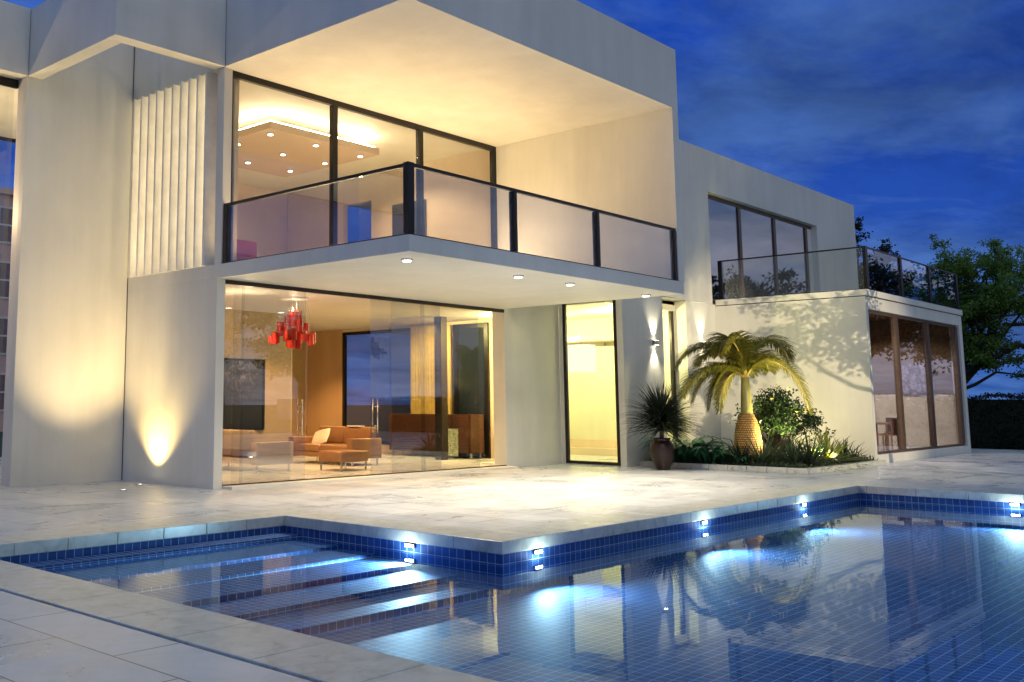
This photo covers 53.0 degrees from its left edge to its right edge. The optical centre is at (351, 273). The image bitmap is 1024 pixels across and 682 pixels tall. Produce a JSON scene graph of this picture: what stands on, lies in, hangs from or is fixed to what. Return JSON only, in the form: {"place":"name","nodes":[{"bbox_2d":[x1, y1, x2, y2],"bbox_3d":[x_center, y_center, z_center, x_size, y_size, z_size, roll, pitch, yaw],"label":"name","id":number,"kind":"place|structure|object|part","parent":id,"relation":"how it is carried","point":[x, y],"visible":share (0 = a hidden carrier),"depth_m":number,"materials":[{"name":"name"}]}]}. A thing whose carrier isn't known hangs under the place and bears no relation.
{"place":"outdoors","nodes":[
{"label":"outdoors","id":0,"kind":"place"},
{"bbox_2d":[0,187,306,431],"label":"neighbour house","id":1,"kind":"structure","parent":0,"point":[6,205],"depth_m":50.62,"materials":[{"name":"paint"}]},
{"bbox_2d":[0,373,5,410],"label":"window","id":2,"kind":"structure","parent":1,"relation":"in","point":[2,375],"depth_m":49.97,"materials":[{"name":"white paint"}]},
{"bbox_2d":[0,317,7,354],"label":"window","id":3,"kind":"structure","parent":1,"relation":"in","point":[3,320],"depth_m":50.27,"materials":[{"name":"glass"}]},
{"bbox_2d":[0,261,10,298],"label":"window","id":4,"kind":"structure","parent":1,"relation":"in","point":[4,265],"depth_m":50.58,"materials":[{"name":"grey glass"}]},
{"bbox_2d":[0,205,12,243],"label":"window","id":5,"kind":"structure","parent":1,"relation":"in","point":[6,213],"depth_m":50.89,"materials":[{"name":"white paint"}]},
{"bbox_2d":[0,0,970,489],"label":"modern house","id":6,"kind":"structure","parent":0,"point":[544,150],"depth_m":19.87,"materials":[{"name":"white paint"}]},
{"bbox_2d":[0,136,15,142],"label":"rear window frame","id":7,"kind":"structure","parent":6,"relation":"in","point":[1,138],"depth_m":22.61,"materials":[{"name":"black metal"}]},
{"bbox_2d":[0,76,18,88],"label":"window","id":8,"kind":"structure","parent":6,"relation":"in","point":[4,81],"depth_m":18.44,"materials":[{"name":"black metal"}]},
{"bbox_2d":[223,358,264,429],"bbox_3d":[-2.525,2.785,23.192,1.350,1.640,0.055,7,-10,-44],"label":"television","id":9,"kind":"object","parent":6,"relation":"attached to","point":[244,396],"visible":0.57,"depth_m":23.23,"materials":[{"name":"black plastic"}]},
{"bbox_2d":[237,239,256,259],"bbox_3d":[-2.310,-0.291,18.889,0.800,0.620,0.750,7,-10,-44],"label":"armchair","id":10,"kind":"object","parent":6,"relation":"on","point":[246,249],"visible":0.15,"depth_m":18.73,"materials":[{"name":"pink fabric"}]},
{"bbox_2d":[222,429,292,472],"bbox_3d":[-2.321,3.700,21.206,1.065,0.840,2.150,7,-10,-44],"label":"sofa","id":11,"kind":"object","parent":6,"relation":"on","point":[242,446],"visible":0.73,"depth_m":20.51,"materials":[{"name":"beige fabric"}]},
{"bbox_2d":[269,297,315,348],"bbox_3d":[-1.158,1.016,20.625,0.971,1.040,0.974,7,-10,-44],"label":"pendant lamp","id":12,"kind":"object","parent":6,"relation":"hanging from","point":[288,333],"visible":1,"depth_m":20.50,"materials":[{"name":"red glass"}]},
{"bbox_2d":[288,426,381,465],"bbox_3d":[-0.371,3.974,23.327,1.015,0.840,2.150,7,-10,-44],"label":"sofa","id":13,"kind":"object","parent":6,"relation":"on","point":[357,438],"visible":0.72,"depth_m":23.13,"materials":[{"name":"orange leather"}]},
{"bbox_2d":[311,428,330,443],"bbox_3d":[-0.711,3.819,23.540,0.502,0.417,0.315,-4,-8,29],"label":"cushion","id":14,"kind":"object","parent":13,"relation":"on","point":[320,436],"visible":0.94,"depth_m":23.45,"materials":[{"name":"beige fabric"}]},
{"bbox_2d":[319,449,367,471],"bbox_3d":[-0.160,3.902,21.031,0.800,0.400,0.700,7,-10,-44],"label":"ottoman","id":15,"kind":"object","parent":6,"relation":"on","point":[342,456],"visible":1,"depth_m":20.80,"materials":[{"name":"orange leather"}]},
{"bbox_2d":[230,70,497,260],"bbox_3d":[0.578,-1.545,20.480,7.736,3.518,0.100,7,-10,-44],"label":"window","id":16,"kind":"structure","parent":6,"relation":"in","point":[334,105],"depth_m":20.16,"materials":[{"name":"black metal"}]},
{"bbox_2d":[342,328,410,444],"bbox_3d":[0.750,3.203,28.475,0.090,3.200,2.780,7,-10,-44],"label":"window","id":17,"kind":"structure","parent":6,"relation":"in","point":[344,335],"depth_m":29.34,"materials":[{"name":"black metal"}]},
{"bbox_2d":[401,258,412,261],"bbox_3d":[0.831,-0.199,15.027,0.180,0.046,0.180,7,-10,-44],"label":"downlight","id":18,"kind":"object","parent":6,"relation":"attached to","point":[406,259],"visible":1,"depth_m":14.97,"materials":[{"name":"metal"}]},
{"bbox_2d":[392,199,426,235],"bbox_3d":[1.442,-1.252,25.053,0.070,1.070,1.100,7,-10,-44],"label":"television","id":19,"kind":"object","parent":6,"relation":"attached to","point":[397,219],"visible":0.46,"depth_m":25.24,"materials":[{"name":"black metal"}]},
{"bbox_2d":[410,325,451,454],"bbox_3d":[2.121,3.107,26.890,0.102,3.410,1.420,7,-10,-44],"label":"curtain","id":20,"kind":"object","parent":6,"relation":"hanging from","point":[422,363],"visible":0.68,"depth_m":27.07,"materials":[{"name":"beige fabric"}]},
{"bbox_2d":[389,414,483,458],"bbox_3d":[2.179,4.217,26.227,0.570,1.100,2.800,7,-10,-44],"label":"sideboard","id":21,"kind":"object","parent":6,"relation":"on","point":[411,432],"visible":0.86,"depth_m":25.97,"materials":[{"name":"brown wood"}]},
{"bbox_3d":[1.219,4.230,26.849,0.023,0.890,0.530,7,-10,-44],"label":"door","id":22,"kind":"part","parent":21,"relation":"part of","materials":[{"name":"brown wood"}]},
{"bbox_3d":[1.602,4.181,26.464,0.023,0.890,0.530,7,-10,-44],"label":"door","id":23,"kind":"part","parent":21,"relation":"part of","materials":[{"name":"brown wood"}]},
{"bbox_3d":[1.985,4.133,26.080,0.023,0.890,0.530,7,-10,-44],"label":"door","id":24,"kind":"part","parent":21,"relation":"part of","materials":[{"name":"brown wood"}]},
{"bbox_3d":[2.368,4.084,25.695,0.023,0.890,0.530,7,-10,-44],"label":"door","id":25,"kind":"part","parent":21,"relation":"part of","materials":[{"name":"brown wood"}]},
{"bbox_3d":[2.751,4.035,25.311,0.023,0.890,0.530,7,-10,-44],"label":"door","id":26,"kind":"part","parent":21,"relation":"part of","materials":[{"name":"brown wood"}]},
{"bbox_2d":[453,322,490,458],"bbox_3d":[3.111,3.010,26.005,0.068,3.440,1.140,7,-10,-44],"label":"interior door","id":27,"kind":"structure","parent":6,"relation":"in","point":[471,366],"depth_m":26.00,"materials":[{"name":"clear glass"}]},
{"bbox_2d":[567,338,595,371],"bbox_3d":[6.037,1.944,26.688,0.450,1.315,0.760,7,-10,-44],"label":"pendant lamp","id":28,"kind":"object","parent":6,"relation":"hanging from","point":[581,357],"visible":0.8,"depth_m":26.41,"materials":[{"name":"fabric"}]},
{"bbox_2d":[562,300,620,465],"bbox_3d":[5.714,2.418,23.954,0.075,4.180,1.476,7,-10,-44],"label":"entrance door","id":29,"kind":"structure","parent":6,"relation":"in","point":[564,310],"depth_m":24.16,"materials":[{"name":"brown metal"}]},
{"bbox_2d":[652,340,659,344],"bbox_3d":[7.382,1.674,24.346,0.150,0.120,0.125,7,-10,-44],"label":"wall lamp","id":30,"kind":"object","parent":6,"relation":"attached to","point":[655,342],"visible":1,"depth_m":24.31,"materials":[{"name":"metal"}]},
{"bbox_2d":[668,311,677,443],"bbox_3d":[7.840,2.694,25.618,1.638,4.100,0.070,7,-10,-44],"label":"window","id":31,"kind":"structure","parent":6,"relation":"in","point":[670,313],"depth_m":26.19,"materials":[{"name":"brown metal"}]},
{"bbox_2d":[708,195,814,301],"bbox_3d":[12.395,-0.416,30.296,7.696,2.988,0.080,7,-10,-44],"label":"window","id":32,"kind":"structure","parent":6,"relation":"in","point":[807,241],"depth_m":30.88,"materials":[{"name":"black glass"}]},
{"bbox_2d":[875,422,890,449],"bbox_3d":[14.176,4.352,26.860,1.300,0.740,0.750,7,-10,-44],"label":"dining table","id":33,"kind":"object","parent":6,"relation":"on","point":[886,424],"visible":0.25,"depth_m":26.23,"materials":[{"name":"brown wood"}]},
{"bbox_2d":[876,418,898,450],"bbox_3d":[14.051,4.227,26.357,0.440,0.860,0.445,6,-9,-39],"label":"dining chair","id":34,"kind":"object","parent":6,"relation":"on","point":[894,427],"visible":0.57,"depth_m":26.21,"materials":[{"name":"wood"}]},
{"bbox_2d":[885,418,892,449],"bbox_3d":[14.763,4.354,27.339,0.440,0.860,0.445,-5,-9,37],"label":"dining chair","id":35,"kind":"object","parent":6,"relation":"on","point":[889,426],"visible":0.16,"depth_m":27.58,"materials":[{"name":"brown wood"}]},
{"bbox_2d":[868,310,965,453],"bbox_3d":[15.367,2.976,27.264,7.682,3.541,0.120,7,-10,-44],"label":"annex window","id":36,"kind":"structure","parent":6,"relation":"in","point":[893,318],"depth_m":27.80,"materials":[{"name":"brown glass"}]},
{"bbox_2d":[901,363,934,394],"bbox_3d":[17.308,3.225,30.704,0.043,0.960,0.870,7,-10,-44],"label":"wall picture","id":37,"kind":"object","parent":6,"relation":"attached to","point":[913,379],"depth_m":30.75},
{"bbox_2d":[0,405,1017,456],"bbox_3d":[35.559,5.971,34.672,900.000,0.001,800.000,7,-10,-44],"label":"ground","id":38,"kind":"structure","parent":0,"point":[359,415],"depth_m":106.69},
{"bbox_2d":[854,216,923,297],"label":"leafy tree","id":39,"kind":"object","parent":38,"relation":"on","point":[880,276],"visible":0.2,"depth_m":52.18,"materials":[{"name":"green plant"}]},
{"bbox_2d":[903,234,1023,389],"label":"leafy tree","id":40,"kind":"object","parent":38,"relation":"on","point":[988,306],"visible":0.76,"depth_m":41.02,"materials":[{"name":"green plant"}]},
{"bbox_2d":[967,392,1023,449],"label":"hedge","id":41,"kind":"object","parent":38,"relation":"on","point":[998,423],"visible":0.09,"depth_m":32.46,"materials":[{"name":"green plant"}]},
{"bbox_2d":[0,448,1023,681],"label":"terrace","id":42,"kind":"structure","parent":0,"point":[41,642],"depth_m":14.70,"materials":[{"name":"stone"}]},
{"bbox_2d":[0,493,1023,681],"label":"pool basin","id":43,"kind":"object","parent":42,"relation":"in","point":[824,590],"visible":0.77,"depth_m":10.30,"materials":[{"name":"tile"}]},
{"bbox_2d":[405,543,414,547],"bbox_3d":[0.671,3.109,11.500,0.034,0.048,0.144,7,-10,-44],"label":"pool light","id":44,"kind":"object","parent":43,"relation":"attached to","point":[409,545],"visible":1,"depth_m":11.48,"materials":[{"name":"metal"}]},
{"bbox_2d":[0,481,1023,681],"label":"pool coping","id":45,"kind":"object","parent":43,"relation":"on","point":[303,656],"visible":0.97,"depth_m":10.80,"materials":[{"name":"stone"}]},
{"bbox_2d":[533,549,541,554],"bbox_3d":[2.047,3.050,11.029,0.144,0.048,0.034,7,-10,-44],"label":"pool light","id":46,"kind":"object","parent":43,"relation":"attached to","point":[537,551],"visible":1,"depth_m":11.00,"materials":[{"name":"metal"}]},
{"bbox_2d":[1010,503,1019,506],"bbox_3d":[10.698,3.724,16.210,0.034,0.048,0.144,7,-10,-44],"label":"pool light","id":47,"kind":"object","parent":43,"relation":"attached to","point":[1014,504],"visible":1,"depth_m":16.20,"materials":[{"name":"metal"}]},
{"bbox_2d":[649,438,674,469],"bbox_3d":[6.847,3.964,22.122,0.550,0.690,0.550,7,-10,-44],"label":"plant pot","id":48,"kind":"object","parent":42,"relation":"on","point":[662,452],"visible":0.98,"depth_m":21.94,"materials":[{"name":"red ceramic"}]},
{"bbox_2d":[617,378,707,442],"bbox_3d":[6.864,2.972,22.242,2.052,1.583,1.986,7,-10,-44],"label":"spiky plant","id":49,"kind":"object","parent":48,"relation":"in","point":[661,415],"visible":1,"depth_m":22.05,"materials":[{"name":"green plant"}]},
{"bbox_2d":[639,460,885,474],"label":"planter kerb","id":50,"kind":"structure","parent":42,"relation":"on","point":[815,470],"depth_m":21.86,"materials":[{"name":"stone"}]},
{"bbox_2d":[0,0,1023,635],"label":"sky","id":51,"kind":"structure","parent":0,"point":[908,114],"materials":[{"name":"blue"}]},
{"bbox_2d":[686,460,871,467],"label":"soil","id":52,"kind":"structure","parent":0,"point":[775,466],"depth_m":22.07,"materials":[{"name":"brown soil"}]},
{"bbox_2d":[640,439,729,462],"bbox_3d":[7.736,4.094,23.097,2.242,0.522,2.138,0,-7,-1],"label":"leafy plant","id":53,"kind":"object","parent":52,"relation":"on","point":[685,456],"visible":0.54,"depth_m":22.77,"materials":[{"name":"green plant"}]},
{"bbox_2d":[644,435,733,458],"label":"leafy plant","id":54,"kind":"object","parent":52,"relation":"on","point":[692,442],"visible":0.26,"depth_m":23.80,"materials":[{"name":"green plant"}]},
{"bbox_2d":[680,444,746,463],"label":"leafy plant","id":55,"kind":"object","parent":52,"relation":"on","point":[704,454],"visible":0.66,"depth_m":22.38,"materials":[{"name":"green plant"}]},
{"bbox_2d":[707,453,759,463],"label":"leafy plant","id":56,"kind":"object","parent":52,"relation":"on","point":[722,459],"visible":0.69,"depth_m":22.20,"materials":[{"name":"green plant"}]},
{"bbox_2d":[716,439,762,468],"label":"rosette plant","id":57,"kind":"object","parent":52,"relation":"on","point":[737,454],"visible":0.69,"depth_m":22.01,"materials":[{"name":"green plant"}]},
{"bbox_2d":[673,330,813,461],"bbox_3d":[8.924,2.853,23.262,3.053,3.008,1.895,1,-7,-6],"label":"bottle palm","id":58,"kind":"object","parent":52,"relation":"on","point":[744,358],"visible":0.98,"depth_m":22.97,"materials":[{"name":"green plant"}]},
{"bbox_2d":[730,433,788,471],"bbox_3d":[8.971,3.941,21.983,1.591,1.056,1.616,7,-10,-44],"label":"rosette plant","id":59,"kind":"object","parent":52,"relation":"on","point":[764,455],"visible":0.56,"depth_m":21.90,"materials":[{"name":"green plant"}]},
{"bbox_2d":[648,452,878,467],"bbox_3d":[9.703,4.348,23.750,4.712,0.168,3.825,7,-10,-44],"label":"ground cover","id":60,"kind":"object","parent":52,"relation":"on","point":[781,464],"visible":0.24,"depth_m":22.08,"materials":[{"name":"green plant"}]},
{"bbox_2d":[729,384,835,458],"bbox_3d":[10.170,3.534,23.890,1.882,1.820,2.097,7,-10,-44],"label":"flowering shrub","id":61,"kind":"object","parent":52,"relation":"on","point":[766,413],"visible":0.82,"depth_m":23.70,"materials":[{"name":"green plant"}]},
{"bbox_2d":[758,432,827,467],"bbox_3d":[9.617,3.875,21.768,1.632,1.047,1.614,7,-10,-44],"label":"rosette plant","id":62,"kind":"object","parent":52,"relation":"on","point":[792,455],"visible":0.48,"depth_m":21.68,"materials":[{"name":"green plant"}]},
{"bbox_2d":[773,436,814,458],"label":"rosette plant","id":63,"kind":"object","parent":52,"relation":"on","point":[793,446],"visible":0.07,"depth_m":23.38,"materials":[{"name":"green plant"}]},
{"bbox_2d":[788,442,824,469],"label":"rosette plant","id":64,"kind":"object","parent":52,"relation":"on","point":[807,459],"visible":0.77,"depth_m":21.37,"materials":[{"name":"green plant"}]},
{"bbox_2d":[776,425,853,471],"bbox_3d":[10.074,3.917,22.064,1.807,1.174,1.989,7,-10,-44],"label":"rosette plant","id":65,"kind":"object","parent":52,"relation":"on","point":[820,447],"visible":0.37,"depth_m":21.95,"materials":[{"name":"green plant"}]},
{"bbox_2d":[797,427,863,469],"bbox_3d":[10.813,4.006,22.769,1.779,1.153,1.682,7,-10,-44],"label":"rosette plant","id":66,"kind":"object","parent":52,"relation":"on","point":[834,453],"visible":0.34,"depth_m":22.63,"materials":[{"name":"green plant"}]},
{"bbox_2d":[834,438,870,467],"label":"rosette plant","id":67,"kind":"object","parent":52,"relation":"on","point":[846,451],"visible":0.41,"depth_m":23.00,"materials":[{"name":"green plant"}]},
{"bbox_2d":[847,442,871,461],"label":"rosette plant","id":68,"kind":"object","parent":52,"relation":"on","point":[856,451],"visible":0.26,"depth_m":23.61,"materials":[{"name":"green plant"}]},
{"bbox_2d":[833,500,1023,513],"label":"tiles","id":69,"kind":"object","parent":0,"point":[869,503],"depth_m":16.71,"materials":[{"name":"blue tile"}]}
]}

